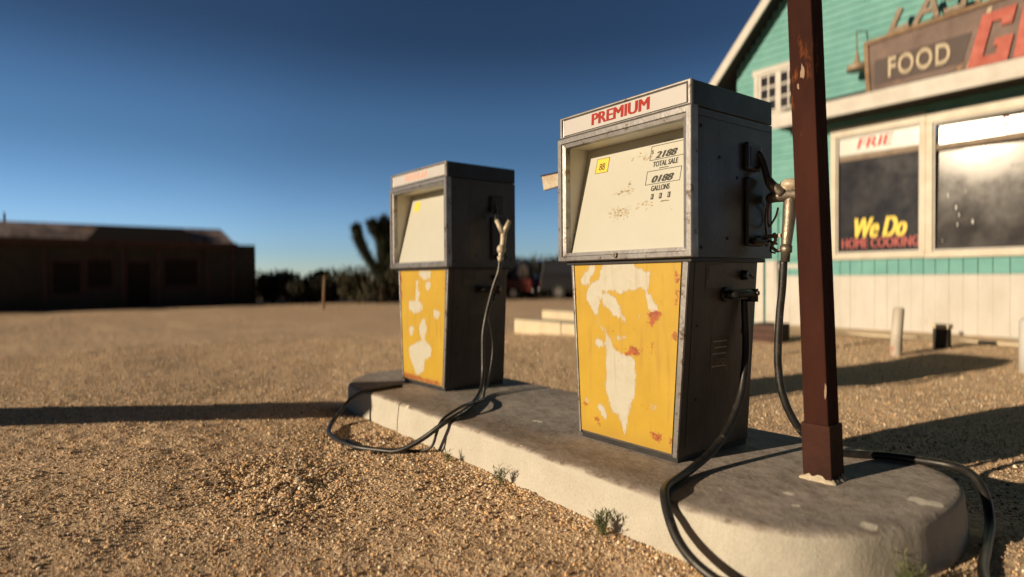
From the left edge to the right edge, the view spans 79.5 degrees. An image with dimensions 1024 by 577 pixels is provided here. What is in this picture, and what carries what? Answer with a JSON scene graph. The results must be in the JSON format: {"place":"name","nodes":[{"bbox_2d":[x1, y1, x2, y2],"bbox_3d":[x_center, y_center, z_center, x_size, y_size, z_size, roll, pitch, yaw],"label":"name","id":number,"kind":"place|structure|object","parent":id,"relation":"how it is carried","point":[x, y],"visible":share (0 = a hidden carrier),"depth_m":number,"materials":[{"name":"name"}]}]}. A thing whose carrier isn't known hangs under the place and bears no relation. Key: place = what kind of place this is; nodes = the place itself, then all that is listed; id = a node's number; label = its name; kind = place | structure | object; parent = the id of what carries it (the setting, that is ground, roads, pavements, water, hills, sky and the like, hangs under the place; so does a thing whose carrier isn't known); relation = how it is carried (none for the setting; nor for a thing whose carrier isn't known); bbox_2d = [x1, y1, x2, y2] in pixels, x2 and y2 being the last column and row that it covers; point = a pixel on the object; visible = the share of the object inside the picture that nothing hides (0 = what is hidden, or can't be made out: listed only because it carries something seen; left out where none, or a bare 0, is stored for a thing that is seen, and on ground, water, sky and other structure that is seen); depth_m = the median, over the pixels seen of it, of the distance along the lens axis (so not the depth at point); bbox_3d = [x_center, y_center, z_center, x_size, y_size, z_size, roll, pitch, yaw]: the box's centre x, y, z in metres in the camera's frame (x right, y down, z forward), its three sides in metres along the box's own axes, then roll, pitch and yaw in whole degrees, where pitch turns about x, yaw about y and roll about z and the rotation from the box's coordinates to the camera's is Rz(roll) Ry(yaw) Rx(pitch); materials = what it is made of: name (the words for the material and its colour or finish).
{"place":"outdoors","nodes":[
{"label":"outdoors","id":0,"kind":"place"},
{"bbox_2d":[0,0,936,280],"label":"sky","id":1,"kind":"structure","parent":0,"point":[276,126],"materials":[{"name":"blue"}]},
{"bbox_2d":[0,294,1023,576],"bbox_3d":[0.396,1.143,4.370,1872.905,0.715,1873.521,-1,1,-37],"label":"ground","id":2,"kind":"structure","parent":0,"point":[82,332],"depth_m":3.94,"materials":[{"name":"brown gravel"}]},
{"bbox_2d":[0,213,255,311],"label":"old building","id":3,"kind":"structure","parent":2,"relation":"on","point":[45,266],"depth_m":33.55,"materials":[{"name":"paint"}]},
{"bbox_2d":[50,259,82,295],"bbox_3d":[-23.333,-0.566,32.281,1.400,1.900,0.060,-1,1,-37],"label":"window","id":4,"kind":"structure","parent":3,"relation":"in","point":[66,276],"depth_m":32.24,"materials":[{"name":"black glass"}]},
{"bbox_2d":[85,258,114,289],"bbox_3d":[-22.177,-0.788,33.151,1.300,1.700,0.060,-1,1,-37],"label":"window","id":5,"kind":"structure","parent":3,"relation":"in","point":[99,272],"depth_m":33.11,"materials":[{"name":"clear glass"}]},
{"bbox_2d":[125,260,152,308],"bbox_3d":[-20.737,-0.216,34.246,1.300,2.700,0.060,-1,1,-37],"label":"door","id":6,"kind":"structure","parent":3,"relation":"in","point":[138,273],"depth_m":34.21,"materials":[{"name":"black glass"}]},
{"bbox_2d":[162,257,199,287],"bbox_3d":[-19.066,-0.923,35.500,1.900,1.750,0.060,-1,1,-37],"label":"window","id":7,"kind":"structure","parent":3,"relation":"in","point":[177,272],"depth_m":35.46,"materials":[{"name":"black glass"}]},
{"bbox_2d":[255,269,300,303],"bbox_3d":[-15.182,-0.092,38.833,3.075,2.390,4.339,-1,1,-37],"label":"desert shrub","id":8,"kind":"object","parent":2,"relation":"on","point":[265,287],"visible":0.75,"depth_m":38.48,"materials":[{"name":"green plant"}]},
{"bbox_2d":[271,274,319,303],"bbox_3d":[-13.485,0.098,38.467,2.919,2.007,5.041,-1,1,-37],"label":"desert shrub","id":9,"kind":"object","parent":2,"relation":"on","point":[291,289],"visible":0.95,"depth_m":37.27,"materials":[{"name":"green plant"}]},
{"bbox_2d":[322,275,327,308],"bbox_3d":[-8.143,0.250,26.822,0.258,1.710,0.111,-1,1,-15],"label":"wooden stake","id":10,"kind":"object","parent":2,"relation":"on","point":[323,298],"visible":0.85,"depth_m":26.77,"materials":[{"name":"brown wood"}]},
{"bbox_2d":[302,265,368,303],"bbox_3d":[-11.280,-0.247,39.237,3.989,2.643,4.186,-1,1,-37],"label":"desert shrub","id":11,"kind":"object","parent":2,"relation":"on","point":[331,286],"visible":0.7,"depth_m":38.57,"materials":[{"name":"green plant"}]},
{"bbox_2d":[335,271,391,302],"bbox_3d":[-9.140,-0.054,37.066,3.136,2.138,4.038,-1,1,-37],"label":"desert shrub","id":12,"kind":"object","parent":2,"relation":"on","point":[358,286],"visible":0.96,"depth_m":36.26,"materials":[{"name":"green plant"}]},
{"bbox_2d":[348,212,389,302],"bbox_3d":[-7.790,-1.830,36.409,3.932,5.417,1.839,-1,1,-8],"label":"joshua tree","id":13,"kind":"object","parent":2,"relation":"on","point":[378,230],"visible":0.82,"depth_m":36.07,"materials":[{"name":"green plant"}]},
{"bbox_2d":[361,266,399,302],"bbox_3d":[-7.708,-0.350,37.748,3.774,2.670,4.104,0,1,17],"label":"desert shrub","id":14,"kind":"object","parent":2,"relation":"on","point":[392,279],"visible":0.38,"depth_m":36.41,"materials":[{"name":"green plant"}]},
{"bbox_2d":[256,282,551,300],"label":"distant scrub","id":15,"kind":"object","parent":2,"relation":"on","point":[258,296],"visible":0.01,"depth_m":47.53,"materials":[{"name":"green plant"}]},
{"bbox_2d":[440,448,452,461],"bbox_3d":[-0.319,0.837,3.078,0.075,0.078,0.080,-1,1,-37],"label":"weed","id":16,"kind":"object","parent":2,"relation":"on","point":[448,456],"visible":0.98,"depth_m":3.07,"materials":[{"name":"green plant"}]},
{"bbox_2d":[493,463,510,484],"bbox_3d":[-0.040,0.826,2.719,0.091,0.110,0.110,0,1,5],"label":"weed","id":17,"kind":"object","parent":2,"relation":"on","point":[500,477],"visible":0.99,"depth_m":2.72,"materials":[{"name":"green plant"}]},
{"bbox_2d":[506,254,530,298],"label":"desert shrub","id":18,"kind":"object","parent":2,"relation":"on","point":[510,274],"visible":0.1,"depth_m":41.20,"materials":[{"name":"green plant"}]},
{"bbox_2d":[506,279,537,299],"bbox_3d":[-1.576,-0.305,41.040,6.400,2.125,2.220,0,1,11],"label":"pickup truck","id":19,"kind":"object","parent":2,"relation":"on","point":[516,289],"visible":0.41,"depth_m":39.61,"materials":[{"name":"red paint"}]},
{"bbox_2d":[516,263,528,278],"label":"tarp bundle","id":20,"kind":"object","parent":19,"relation":"in","point":[524,268],"visible":0.91,"depth_m":40.32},
{"bbox_2d":[511,253,555,297],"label":"desert shrub","id":21,"kind":"object","parent":2,"relation":"on","point":[539,269],"visible":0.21,"depth_m":42.58,"materials":[{"name":"green plant"}]},
{"bbox_2d":[507,259,572,297],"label":"desert shrub","id":22,"kind":"object","parent":2,"relation":"on","point":[570,294],"visible":0.06,"depth_m":42.77,"materials":[{"name":"green plant"}]},
{"bbox_2d":[514,318,574,334],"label":"concrete slab","id":23,"kind":"structure","parent":2,"relation":"on","point":[542,326],"depth_m":10.25,"materials":[{"name":"beige concrete"}]},
{"bbox_2d":[539,254,557,296],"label":"desert shrub","id":24,"kind":"object","parent":2,"relation":"on","point":[550,292],"visible":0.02,"depth_m":45.60,"materials":[{"name":"green plant"}]},
{"bbox_2d":[538,259,572,298],"bbox_3d":[5.027,-0.641,39.976,6.400,2.568,2.220,0,1,11],"label":"van","id":25,"kind":"object","parent":2,"relation":"on","point":[556,277],"visible":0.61,"depth_m":39.38,"materials":[{"name":"black paint"}]},
{"bbox_2d":[542,309,573,320],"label":"concrete slab","id":26,"kind":"structure","parent":2,"relation":"on","point":[559,314],"depth_m":12.03,"materials":[{"name":"beige concrete"}]},
{"bbox_2d":[588,506,612,535],"bbox_3d":[0.316,0.835,2.198,0.102,0.113,0.133,0,1,8],"label":"weed","id":27,"kind":"object","parent":2,"relation":"on","point":[599,519],"visible":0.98,"depth_m":2.19,"materials":[{"name":"green plant"}]},
{"bbox_2d":[347,369,969,576],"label":"pump island","id":28,"kind":"structure","parent":2,"relation":"on","point":[755,505],"depth_m":2.22,"materials":[{"name":"concrete"}]},
{"bbox_2d":[326,160,514,453],"bbox_3d":[-0.538,0.018,4.040,1.011,1.673,1.645,0,1,20],"label":"fuel pump","id":29,"kind":"object","parent":28,"relation":"on","point":[452,243],"visible":1,"depth_m":4.15,"materials":[{"name":"yellow metal"}]},
{"bbox_2d":[450,270,502,381],"bbox_3d":[-0.234,0.246,4.177,0.410,0.745,0.054,-1,1,-39],"label":"side door","id":30,"kind":"structure","parent":29,"relation":"in","point":[465,365],"depth_m":4.15,"materials":[{"name":"metal"}]},
{"bbox_2d":[541,78,995,576],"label":"fuel pump","id":31,"kind":"object","parent":28,"relation":"on","point":[669,195],"visible":1,"depth_m":2.56,"materials":[{"name":"yellow metal"}]},
{"bbox_2d":[685,262,753,446],"bbox_3d":[0.872,0.264,2.575,0.410,0.745,0.054,-1,1,-37],"label":"panel","id":32,"kind":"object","parent":31,"relation":"in","point":[715,392],"depth_m":2.55,"materials":[{"name":"metal"}]},
{"bbox_2d":[787,0,849,485],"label":"canopy post","id":33,"kind":"object","parent":28,"relation":"on","point":[822,441],"visible":1,"depth_m":2.24,"materials":[{"name":"brown metal"}]},
{"bbox_2d":[753,322,789,343],"bbox_3d":[3.750,0.713,8.969,0.415,0.420,0.410,-1,1,-37],"label":"crate","id":34,"kind":"object","parent":2,"relation":"on","point":[763,331],"visible":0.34,"depth_m":8.85,"materials":[{"name":"brown"}]},
{"bbox_2d":[773,260,778,315],"bbox_3d":[3.379,0.294,7.836,0.068,1.302,0.104,-1,1,-37],"label":"marker pipe","id":35,"kind":"object","parent":2,"relation":"on","point":[776,271],"visible":0.42,"depth_m":7.82,"materials":[{"name":"white paint"}]},
{"bbox_2d":[709,0,1023,338],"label":"store","id":36,"kind":"structure","parent":2,"relation":"on","point":[927,227],"depth_m":10.23,"materials":[{"name":"teal wood"}]},
{"bbox_2d":[752,61,790,114],"bbox_3d":[5.178,-3.847,11.978,0.070,1.000,1.070,-1,1,-37],"label":"gable window","id":37,"kind":"structure","parent":36,"relation":"in","point":[772,85],"depth_m":12.01,"materials":[{"name":"white paint"}]},
{"bbox_2d":[846,30,871,73],"bbox_3d":[6.005,-4.099,10.584,0.516,0.730,0.328,-1,1,-17],"label":"barn lamp","id":38,"kind":"object","parent":36,"relation":"attached to","point":[856,66],"visible":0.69,"depth_m":10.54,"materials":[{"name":"metal"}]},
{"bbox_2d":[830,112,926,259],"bbox_3d":[6.270,-1.692,10.615,0.115,2.360,1.520,-1,1,-37],"label":"shop window","id":39,"kind":"structure","parent":36,"relation":"in","point":[877,180],"depth_m":10.60,"materials":[{"name":"glass"}]},
{"bbox_2d":[864,0,1023,91],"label":"store sign","id":40,"kind":"object","parent":36,"relation":"attached to","point":[958,37],"visible":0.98,"depth_m":9.48,"materials":[{"name":"wood"}]},
{"bbox_2d":[925,95,1023,257],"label":"shop window","id":41,"kind":"structure","parent":36,"relation":"in","point":[974,183],"depth_m":9.54,"materials":[{"name":"glass"}]},
{"bbox_2d":[890,308,904,355],"bbox_3d":[4.737,0.613,7.579,0.136,0.754,0.156,-1,1,-37],"label":"bollard","id":42,"kind":"object","parent":2,"relation":"on","point":[896,335],"visible":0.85,"depth_m":7.53,"materials":[{"name":"paint"}]},
{"bbox_2d":[790,328,1018,346],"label":"kerb","id":43,"kind":"structure","parent":2,"relation":"on","point":[968,340],"depth_m":8.77,"materials":[{"name":"concrete"}]},
{"bbox_2d":[893,546,930,576],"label":"weed","id":44,"kind":"object","parent":2,"relation":"on","point":[906,573],"visible":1,"depth_m":1.75,"materials":[{"name":"green plant"}]},
{"bbox_2d":[931,324,952,348],"bbox_3d":[5.601,0.670,8.023,0.170,0.410,0.200,-1,1,-37],"label":"short post","id":45,"kind":"object","parent":2,"relation":"on","point":[941,336],"visible":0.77,"depth_m":7.97,"materials":[{"name":"black metal"}]},
{"bbox_2d":[1018,318,1023,372],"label":"bollard","id":46,"kind":"object","parent":2,"relation":"on","point":[1021,349],"visible":0.8,"depth_m":6.47,"materials":[{"name":"white paint"}]}
]}

